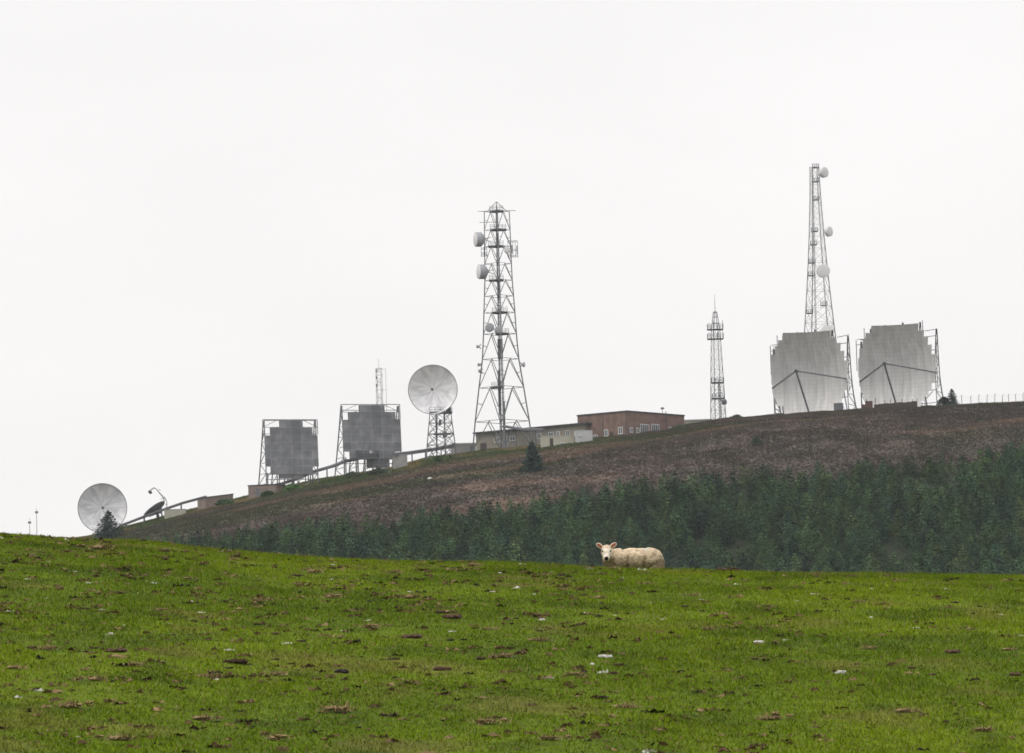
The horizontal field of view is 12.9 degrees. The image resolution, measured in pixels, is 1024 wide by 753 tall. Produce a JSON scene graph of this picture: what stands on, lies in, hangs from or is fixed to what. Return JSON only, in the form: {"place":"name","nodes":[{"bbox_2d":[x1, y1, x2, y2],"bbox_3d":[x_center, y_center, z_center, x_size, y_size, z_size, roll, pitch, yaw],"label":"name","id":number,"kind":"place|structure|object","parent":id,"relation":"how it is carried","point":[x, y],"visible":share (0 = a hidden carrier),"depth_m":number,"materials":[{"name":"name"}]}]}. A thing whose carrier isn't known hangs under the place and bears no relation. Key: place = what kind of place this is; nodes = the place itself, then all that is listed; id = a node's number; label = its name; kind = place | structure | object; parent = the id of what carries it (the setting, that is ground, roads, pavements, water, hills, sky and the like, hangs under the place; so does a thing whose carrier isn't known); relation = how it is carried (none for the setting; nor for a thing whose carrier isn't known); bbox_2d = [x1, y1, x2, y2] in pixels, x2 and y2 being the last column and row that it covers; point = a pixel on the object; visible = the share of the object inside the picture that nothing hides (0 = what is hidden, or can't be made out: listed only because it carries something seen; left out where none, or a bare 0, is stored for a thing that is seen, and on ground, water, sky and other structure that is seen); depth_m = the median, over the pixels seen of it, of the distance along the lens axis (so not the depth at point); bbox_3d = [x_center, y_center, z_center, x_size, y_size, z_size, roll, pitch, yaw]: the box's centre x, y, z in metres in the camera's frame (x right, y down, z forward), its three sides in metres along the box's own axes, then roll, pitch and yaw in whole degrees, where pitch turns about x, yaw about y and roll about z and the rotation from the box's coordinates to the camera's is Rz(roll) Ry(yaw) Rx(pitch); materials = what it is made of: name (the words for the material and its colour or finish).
{"place":"outdoors","nodes":[
{"label":"outdoors","id":0,"kind":"place"},
{"bbox_2d":[0,532,1023,752],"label":"field","id":1,"kind":"structure","parent":0,"point":[397,710],"depth_m":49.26,"materials":[{"name":"plant"}]},
{"bbox_2d":[4,663,30,668],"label":"dead grass tuft","id":2,"kind":"object","parent":1,"relation":"on","point":[16,667],"visible":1,"depth_m":46.80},
{"bbox_2d":[31,643,60,649],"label":"dead grass tuft","id":3,"kind":"object","parent":1,"relation":"on","point":[48,647],"visible":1,"depth_m":49.12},
{"bbox_2d":[52,698,95,706],"bbox_3d":[-4.228,3.108,43.497,0.640,0.127,0.370,-5,-6,33],"label":"dead grass tuft","id":4,"kind":"object","parent":1,"relation":"on","point":[74,704],"visible":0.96,"depth_m":43.45,"materials":[{"name":"plant"}]},
{"bbox_2d":[72,539,114,548],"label":"dead grass tuft","id":5,"kind":"object","parent":1,"relation":"on","point":[99,546],"visible":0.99,"depth_m":67.68,"materials":[{"name":"plant"}]},
{"bbox_2d":[77,674,114,679],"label":"dead grass tuft","id":6,"kind":"object","parent":1,"relation":"on","point":[97,678],"visible":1,"depth_m":46.18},
{"bbox_2d":[105,647,127,651],"bbox_3d":[-4.295,2.965,49.321,0.235,0.097,0.241,0,-5,-15],"label":"dung clod","id":7,"kind":"object","parent":1,"relation":"on","point":[117,650],"visible":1,"depth_m":49.31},
{"bbox_2d":[91,730,142,739],"bbox_3d":[-3.539,3.205,40.692,0.538,0.107,0.312,-2,-5,8],"label":"dead grass tuft","id":8,"kind":"object","parent":1,"relation":"on","point":[122,737],"visible":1,"depth_m":40.66,"materials":[{"name":"plant"}]},
{"bbox_2d":[122,658,147,665],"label":"dead grass tuft","id":9,"kind":"object","parent":1,"relation":"on","point":[130,663],"visible":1,"depth_m":47.72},
{"bbox_2d":[151,607,167,610],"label":"dead grass tuft","id":10,"kind":"object","parent":1,"relation":"on","point":[161,609],"visible":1,"depth_m":54.84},
{"bbox_2d":[187,712,225,719],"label":"dead grass tuft","id":11,"kind":"object","parent":1,"relation":"on","point":[206,717],"visible":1,"depth_m":43.05,"materials":[{"name":"plant"}]},
{"bbox_2d":[195,669,233,677],"bbox_3d":[-3.137,3.096,47.413,0.443,0.099,0.309,-3,-5,14],"label":"dead grass tuft","id":12,"kind":"object","parent":1,"relation":"on","point":[209,675],"visible":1,"depth_m":47.41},
{"bbox_2d":[222,657,249,663],"bbox_3d":[-2.983,3.069,49.236,0.347,0.122,0.246,-2,-5,3],"label":"dung clod","id":13,"kind":"object","parent":1,"relation":"on","point":[238,661],"visible":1,"depth_m":49.19,"materials":[{"name":"soil"}]},
{"bbox_2d":[248,595,274,600],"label":"dead grass tuft","id":14,"kind":"object","parent":1,"relation":"on","point":[260,599],"visible":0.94,"depth_m":58.15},
{"bbox_2d":[255,666,294,674],"bbox_3d":[-2.534,3.127,48.306,0.418,0.106,0.316,0,-5,-14],"label":"dead grass tuft","id":15,"kind":"object","parent":1,"relation":"on","point":[277,673],"visible":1,"depth_m":48.29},
{"bbox_2d":[264,729,294,738],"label":"dead grass tuft","id":16,"kind":"object","parent":1,"relation":"on","point":[278,736],"visible":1,"depth_m":41.78,"materials":[{"name":"plant"}]},
{"bbox_2d":[301,567,328,572],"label":"dead grass tuft","id":17,"kind":"object","parent":1,"relation":"on","point":[314,571],"visible":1,"depth_m":65.69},
{"bbox_2d":[323,591,345,597],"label":"dead grass tuft","id":18,"kind":"object","parent":1,"relation":"on","point":[331,595],"visible":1,"depth_m":59.80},
{"bbox_2d":[312,699,358,711],"bbox_3d":[-1.718,3.249,44.968,0.628,0.135,0.459,0,-5,-16],"label":"dead grass tuft","id":19,"kind":"object","parent":1,"relation":"on","point":[335,708],"visible":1,"depth_m":44.94,"materials":[{"name":"plant"}]},
{"bbox_2d":[331,668,350,673],"bbox_3d":[-1.827,3.178,49.119,0.281,0.086,0.155,-1,-5,-5],"label":"dung pat","id":20,"kind":"object","parent":1,"relation":"on","point":[345,671],"visible":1,"depth_m":49.09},
{"bbox_2d":[356,621,382,627],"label":"dead grass tuft","id":21,"kind":"object","parent":1,"relation":"on","point":[371,625],"visible":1,"depth_m":54.95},
{"bbox_2d":[381,569,402,572],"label":"dead grass tuft","id":22,"kind":"object","parent":1,"relation":"on","point":[393,571],"visible":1,"depth_m":66.69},
{"bbox_2d":[389,591,429,597],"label":"dead grass tuft","id":23,"kind":"object","parent":1,"relation":"on","point":[410,595],"visible":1,"depth_m":60.24,"materials":[{"name":"plant"}]},
{"bbox_2d":[401,632,422,637],"bbox_3d":[-1.183,3.067,53.822,0.256,0.106,0.263,-1,-5,-10],"label":"dung clod","id":24,"kind":"object","parent":1,"relation":"on","point":[413,635],"visible":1,"depth_m":53.81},
{"bbox_2d":[433,666,451,670],"bbox_3d":[-0.761,3.177,49.629,0.216,0.090,0.163,-3,-5,13],"label":"dung clod","id":25,"kind":"object","parent":1,"relation":"on","point":[438,668],"visible":1,"depth_m":49.58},
{"bbox_2d":[441,613,461,618],"bbox_3d":[-0.746,2.993,56.758,0.238,0.107,0.274,2,-6,-31],"label":"dung clod","id":26,"kind":"object","parent":1,"relation":"on","point":[452,616],"visible":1,"depth_m":56.70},
{"bbox_2d":[463,560,484,566],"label":"dead grass tuft","id":27,"kind":"object","parent":1,"relation":"on","point":[474,564],"visible":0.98,"depth_m":70.53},
{"bbox_2d":[480,625,500,629],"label":"dead grass tuft","id":28,"kind":"object","parent":1,"relation":"on","point":[490,628],"visible":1,"depth_m":55.23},
{"bbox_2d":[468,713,515,723],"bbox_3d":[-0.207,3.305,44.094,0.509,0.129,0.385,-2,-5,5],"label":"dead grass tuft","id":29,"kind":"object","parent":1,"relation":"on","point":[482,720],"visible":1,"depth_m":44.05,"materials":[{"name":"plant"}]},
{"bbox_2d":[485,651,514,656],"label":"dead grass tuft","id":30,"kind":"object","parent":1,"relation":"on","point":[505,654],"visible":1,"depth_m":51.30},
{"bbox_2d":[0,532,1023,752],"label":"dead thatch","id":31,"kind":"object","parent":1,"relation":"on","point":[415,682],"visible":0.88,"depth_m":52.13,"materials":[{"name":"brown plant"}]},
{"bbox_2d":[525,635,556,640],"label":"dead grass tuft","id":32,"kind":"object","parent":1,"relation":"on","point":[538,639],"visible":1,"depth_m":53.91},
{"bbox_2d":[532,731,577,739],"bbox_3d":[0.383,3.361,42.689,0.444,0.112,0.336,1,-6,-23],"label":"dead grass tuft","id":33,"kind":"object","parent":1,"relation":"on","point":[551,737],"visible":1,"depth_m":42.64,"materials":[{"name":"plant"}]},
{"bbox_2d":[562,669,584,674],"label":"dead grass tuft","id":34,"kind":"object","parent":1,"relation":"on","point":[574,673],"visible":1,"depth_m":49.47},
{"bbox_2d":[587,593,606,597],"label":"dead grass tuft","id":35,"kind":"object","parent":1,"relation":"on","point":[601,596],"visible":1,"depth_m":61.36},
{"bbox_2d":[598,654,612,657],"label":"wool tuft","id":36,"kind":"object","parent":1,"relation":"on","point":[605,656],"visible":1,"depth_m":51.88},
{"bbox_2d":[611,699,645,707],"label":"dead grass tuft","id":37,"kind":"object","parent":1,"relation":"on","point":[624,705],"visible":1,"depth_m":46.27,"materials":[{"name":"plant"}]},
{"bbox_2d":[596,542,664,568],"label":"sheep","id":38,"kind":"object","parent":1,"relation":"on","point":[648,557],"visible":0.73,"depth_m":85.34},
{"bbox_2d":[680,590,702,595],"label":"dead grass tuft","id":39,"kind":"object","parent":1,"relation":"on","point":[695,594],"visible":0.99,"depth_m":62.46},
{"bbox_2d":[716,566,740,571],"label":"grass tuft","id":40,"kind":"object","parent":1,"relation":"on","point":[728,569],"visible":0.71,"depth_m":74.41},
{"bbox_2d":[750,709,796,719],"bbox_3d":[2.615,3.388,45.567,0.570,0.113,0.330,-3,-5,12],"label":"dead grass tuft","id":41,"kind":"object","parent":1,"relation":"on","point":[775,717],"visible":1,"depth_m":45.54,"materials":[{"name":"plant"}]},
{"bbox_2d":[860,644,877,648],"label":"dead grass tuft","id":42,"kind":"object","parent":1,"relation":"on","point":[871,647],"visible":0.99,"depth_m":54.00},
{"bbox_2d":[892,704,921,711],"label":"dead grass tuft","id":43,"kind":"object","parent":1,"relation":"on","point":[907,709],"visible":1,"depth_m":46.34,"materials":[{"name":"plant"}]},
{"bbox_2d":[944,648,960,653],"bbox_3d":[5.206,3.244,53.611,0.188,0.084,0.216,-1,-5,-10],"label":"dung clod","id":44,"kind":"object","parent":1,"relation":"on","point":[952,651],"visible":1,"depth_m":53.57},
{"bbox_2d":[964,723,999,730],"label":"dead grass tuft","id":45,"kind":"object","parent":1,"relation":"on","point":[983,728],"visible":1,"depth_m":44.53,"materials":[{"name":"plant"}]},
{"bbox_2d":[1009,671,1020,675],"bbox_3d":[5.631,3.324,50.789,0.209,0.068,0.152,-5,-6,31],"label":"dung clod","id":46,"kind":"object","parent":1,"relation":"on","point":[1015,674],"visible":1,"depth_m":50.77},
{"bbox_2d":[0,0,1023,536],"label":"sky","id":47,"kind":"structure","parent":0,"point":[219,218],"materials":[{"name":"white"}]},
{"bbox_2d":[92,404,1023,572],"bbox_3d":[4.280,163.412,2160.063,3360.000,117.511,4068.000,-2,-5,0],"label":"hillside","id":48,"kind":"structure","parent":0,"point":[890,547],"depth_m":914.91,"materials":[{"name":"plant"}]},
{"bbox_2d":[78,483,126,535],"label":"dish antenna","id":49,"kind":"object","parent":48,"relation":"on","point":[96,501],"visible":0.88,"depth_m":985.69,"materials":[{"name":"grey metal"}]},
{"bbox_2d":[92,510,128,538],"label":"conifer tree","id":50,"kind":"object","parent":48,"relation":"on","point":[106,528],"visible":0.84,"depth_m":965.48,"materials":[{"name":"green plant"}]},
{"bbox_2d":[143,487,166,518],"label":"tilted dish","id":51,"kind":"object","parent":48,"relation":"on","point":[157,506],"visible":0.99,"depth_m":1016.07,"materials":[{"name":"grey paint"}]},
{"bbox_2d":[119,496,206,527],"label":"cable bridge","id":52,"kind":"structure","parent":48,"relation":"on","point":[125,524],"depth_m":1012.96,"materials":[{"name":"grey paint"}]},
{"bbox_2d":[164,509,185,518],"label":"equipment cabin","id":53,"kind":"object","parent":48,"relation":"on","point":[168,513],"visible":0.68,"depth_m":1009.36,"materials":[{"name":"grey concrete"}]},
{"bbox_2d":[197,493,233,509],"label":"brick shed","id":54,"kind":"structure","parent":48,"relation":"on","point":[205,502],"depth_m":1004.52,"materials":[{"name":"white paint"}]},
{"bbox_2d":[214,498,234,505],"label":"bush","id":55,"kind":"object","parent":48,"relation":"on","point":[222,501],"visible":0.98,"depth_m":992.94,"materials":[{"name":"green plant"}]},
{"bbox_2d":[247,484,285,498],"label":"brick shed","id":56,"kind":"structure","parent":48,"relation":"on","point":[256,491],"depth_m":1000.09,"materials":[{"name":"grey paint"}]},
{"bbox_2d":[256,489,260,497],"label":"door","id":57,"kind":"structure","parent":56,"relation":"in","point":[258,493],"depth_m":999.92,"materials":[{"name":"grey paint"}]},
{"bbox_2d":[260,490,276,496],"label":"bush","id":58,"kind":"object","parent":48,"relation":"on","point":[267,493],"visible":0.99,"depth_m":985.93,"materials":[{"name":"green plant"}]},
{"bbox_2d":[258,419,318,485],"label":"reflector screen","id":59,"kind":"object","parent":48,"relation":"on","point":[291,450],"visible":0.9,"depth_m":1003.43,"materials":[{"name":"metal"}]},
{"bbox_2d":[282,483,303,492],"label":"bush","id":60,"kind":"object","parent":48,"relation":"on","point":[290,487],"visible":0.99,"depth_m":985.61,"materials":[{"name":"green plant"}]},
{"bbox_2d":[278,460,356,484],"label":"cable bridge","id":61,"kind":"structure","parent":48,"relation":"on","point":[326,468],"depth_m":1007.14,"materials":[{"name":"grey paint"}]},
{"bbox_2d":[343,471,361,478],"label":"bush","id":62,"kind":"object","parent":48,"relation":"on","point":[348,475],"visible":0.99,"depth_m":993.30,"materials":[{"name":"green plant"}]},
{"bbox_2d":[334,404,401,476],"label":"reflector screen","id":63,"kind":"object","parent":48,"relation":"on","point":[371,435],"visible":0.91,"depth_m":1011.62,"materials":[{"name":"metal"}]},
{"bbox_2d":[366,467,391,475],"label":"bush","id":64,"kind":"object","parent":48,"relation":"on","point":[376,470],"visible":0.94,"depth_m":993.07,"materials":[{"name":"green plant"}]},
{"bbox_2d":[376,358,386,468],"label":"guyed mast","id":65,"kind":"object","parent":48,"relation":"on","point":[377,378],"visible":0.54,"depth_m":1049.95,"materials":[{"name":"metal"}]},
{"bbox_2d":[393,454,407,468],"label":"plinth block","id":66,"kind":"structure","parent":48,"relation":"on","point":[399,461],"depth_m":1006.38,"materials":[{"name":"grey concrete"}]},
{"bbox_2d":[392,445,453,463],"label":"cable bridge","id":67,"kind":"structure","parent":48,"relation":"on","point":[411,453],"depth_m":1008.82,"materials":[{"name":"grey paint"}]},
{"bbox_2d":[408,365,457,458],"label":"dish tower","id":68,"kind":"structure","parent":48,"relation":"on","point":[432,389],"depth_m":1008.53,"materials":[{"name":"metal"}]},
{"bbox_2d":[430,455,453,461],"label":"bush","id":69,"kind":"object","parent":48,"relation":"on","point":[439,457],"visible":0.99,"depth_m":986.17,"materials":[{"name":"green plant"}]},
{"bbox_2d":[451,443,475,454],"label":"site hut","id":70,"kind":"object","parent":48,"relation":"on","point":[463,447],"visible":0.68,"depth_m":1018.49,"materials":[{"name":"grey concrete"}]},
{"bbox_2d":[472,202,532,451],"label":"radio tower","id":71,"kind":"structure","parent":48,"relation":"on","point":[482,271],"depth_m":1016.18,"materials":[{"name":"metal"}]},
{"bbox_2d":[501,425,545,446],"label":"cable bridge","id":72,"kind":"structure","parent":48,"relation":"on","point":[525,429],"depth_m":1005.67,"materials":[{"name":"grey paint"}]},
{"bbox_2d":[473,422,591,450],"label":"office wing","id":73,"kind":"structure","parent":48,"relation":"on","point":[487,440],"depth_m":1019.96,"materials":[{"name":"concrete"}]},
{"bbox_2d":[480,443,485,449],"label":"door","id":74,"kind":"structure","parent":73,"relation":"in","point":[482,445],"depth_m":1027.26,"materials":[{"name":"paint"}]},
{"bbox_2d":[518,441,546,472],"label":"conifer tree","id":75,"kind":"object","parent":48,"relation":"on","point":[532,462],"visible":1,"depth_m":935.39,"materials":[{"name":"green plant"}]},
{"bbox_2d":[70,401,1023,546],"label":"heather","id":76,"kind":"object","parent":48,"relation":"on","point":[690,434],"visible":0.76,"depth_m":941.59,"materials":[{"name":"plant"}]},
{"bbox_2d":[540,436,573,447],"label":"site hut","id":77,"kind":"object","parent":48,"relation":"on","point":[546,441],"visible":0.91,"depth_m":992.35,"materials":[{"name":"paint"}]},
{"bbox_2d":[574,430,592,442],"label":"site hut","id":78,"kind":"object","parent":48,"relation":"on","point":[582,435],"visible":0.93,"depth_m":990.66,"materials":[{"name":"white paint"}]},
{"bbox_2d":[145,441,1023,573],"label":"plantation","id":79,"kind":"object","parent":48,"relation":"on","point":[686,526],"visible":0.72,"depth_m":856.99,"materials":[{"name":"plant"}]},
{"bbox_2d":[577,407,684,436],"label":"brick building","id":80,"kind":"structure","parent":48,"relation":"on","point":[614,423],"depth_m":1007.73,"materials":[{"name":"red brick"}]},
{"bbox_2d":[640,424,648,432],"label":"window","id":81,"kind":"structure","parent":80,"relation":"in","point":[643,427],"depth_m":1007.76,"materials":[{"name":"glass"}]},
{"bbox_2d":[651,424,658,430],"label":"window","id":82,"kind":"structure","parent":80,"relation":"in","point":[653,426],"depth_m":1010.72,"materials":[{"name":"white paint"}]},
{"bbox_2d":[671,425,687,428],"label":"bush","id":83,"kind":"object","parent":48,"relation":"on","point":[679,426],"visible":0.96,"depth_m":1002.22,"materials":[{"name":"green plant"}]},
{"bbox_2d":[684,419,711,423],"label":"site hut","id":84,"kind":"object","parent":48,"relation":"on","point":[692,421],"visible":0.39,"depth_m":1044.87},
{"bbox_2d":[707,295,726,419],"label":"radio mast","id":85,"kind":"object","parent":48,"relation":"on","point":[720,398],"visible":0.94,"depth_m":1043.74,"materials":[{"name":"metal"}]},
{"bbox_2d":[750,437,762,445],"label":"bush","id":86,"kind":"object","parent":48,"relation":"on","point":[755,441],"visible":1,"depth_m":936.26,"materials":[{"name":"green plant"}]},
{"bbox_2d":[770,329,856,414],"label":"reflector screen","id":87,"kind":"object","parent":48,"relation":"on","point":[810,371],"visible":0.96,"depth_m":1037.79,"materials":[{"name":"metal"}]},
{"bbox_2d":[804,163,847,408],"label":"radio tower","id":88,"kind":"structure","parent":48,"relation":"on","point":[823,270],"depth_m":1081.06,"materials":[{"name":"metal"}]},
{"bbox_2d":[834,403,842,410],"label":"equipment box","id":89,"kind":"object","parent":48,"relation":"on","point":[838,406],"visible":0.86,"depth_m":1030.60,"materials":[{"name":"grey paint"}]},
{"bbox_2d":[848,563,860,572],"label":"conifer tree","id":90,"kind":"object","parent":48,"relation":"on","point":[856,566],"visible":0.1,"depth_m":814.74,"materials":[{"name":"green plant"}]},
{"bbox_2d":[865,401,872,407],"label":"equipment box","id":91,"kind":"object","parent":48,"relation":"on","point":[868,403],"visible":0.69,"depth_m":1030.65,"materials":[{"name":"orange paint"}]},
{"bbox_2d":[874,398,916,407],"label":"retaining wall","id":92,"kind":"structure","parent":48,"relation":"on","point":[900,404],"depth_m":1033.17,"materials":[{"name":"concrete"}]},
{"bbox_2d":[856,320,942,407],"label":"reflector screen","id":93,"kind":"object","parent":48,"relation":"on","point":[897,363],"visible":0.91,"depth_m":1037.74,"materials":[{"name":"metal"}]},
{"bbox_2d":[896,560,909,572],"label":"conifer tree","id":94,"kind":"object","parent":48,"relation":"on","point":[904,567],"visible":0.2,"depth_m":819.75,"materials":[{"name":"green plant"}]},
{"bbox_2d":[936,396,948,405],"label":"bush","id":95,"kind":"object","parent":48,"relation":"on","point":[944,399],"visible":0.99,"depth_m":1038.94,"materials":[{"name":"green plant"}]},
{"bbox_2d":[945,561,953,572],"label":"conifer tree","id":96,"kind":"object","parent":48,"relation":"on","point":[950,567],"visible":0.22,"depth_m":820.09,"materials":[{"name":"green plant"}]},
{"bbox_2d":[944,389,959,405],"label":"conifer tree","id":97,"kind":"object","parent":48,"relation":"on","point":[952,399],"visible":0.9,"depth_m":1036.25,"materials":[{"name":"green plant"}]},
{"bbox_2d":[973,564,983,573],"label":"conifer tree","id":98,"kind":"object","parent":48,"relation":"on","point":[977,568],"visible":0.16,"depth_m":795.51,"materials":[{"name":"green plant"}]},
{"bbox_2d":[982,561,995,573],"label":"conifer tree","id":99,"kind":"object","parent":48,"relation":"on","point":[987,565],"visible":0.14,"depth_m":805.70,"materials":[{"name":"green plant"}]},
{"bbox_2d":[982,556,995,573],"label":"conifer tree","id":100,"kind":"object","parent":48,"relation":"on","point":[988,559],"visible":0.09,"depth_m":816.59,"materials":[{"name":"green plant"}]},
{"bbox_2d":[959,393,1022,402],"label":"wire fence","id":101,"kind":"object","parent":48,"relation":"on","point":[994,397],"visible":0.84,"depth_m":1050.84,"materials":[{"name":"metal"}]},
{"bbox_2d":[986,563,998,574],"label":"conifer tree","id":102,"kind":"object","parent":48,"relation":"on","point":[992,567],"visible":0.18,"depth_m":794.59,"materials":[{"name":"green plant"}]},
{"bbox_2d":[995,565,1004,574],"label":"conifer tree","id":103,"kind":"object","parent":48,"relation":"on","point":[998,569],"visible":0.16,"depth_m":798.03,"materials":[{"name":"green plant"}]},
{"bbox_2d":[1005,564,1019,574],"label":"conifer tree","id":104,"kind":"object","parent":48,"relation":"on","point":[1013,567],"visible":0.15,"depth_m":794.02,"materials":[{"name":"green plant"}]},
{"bbox_2d":[1012,560,1022,574],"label":"conifer tree","id":105,"kind":"object","parent":48,"relation":"on","point":[1016,565],"visible":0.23,"depth_m":800.56,"materials":[{"name":"green plant"}]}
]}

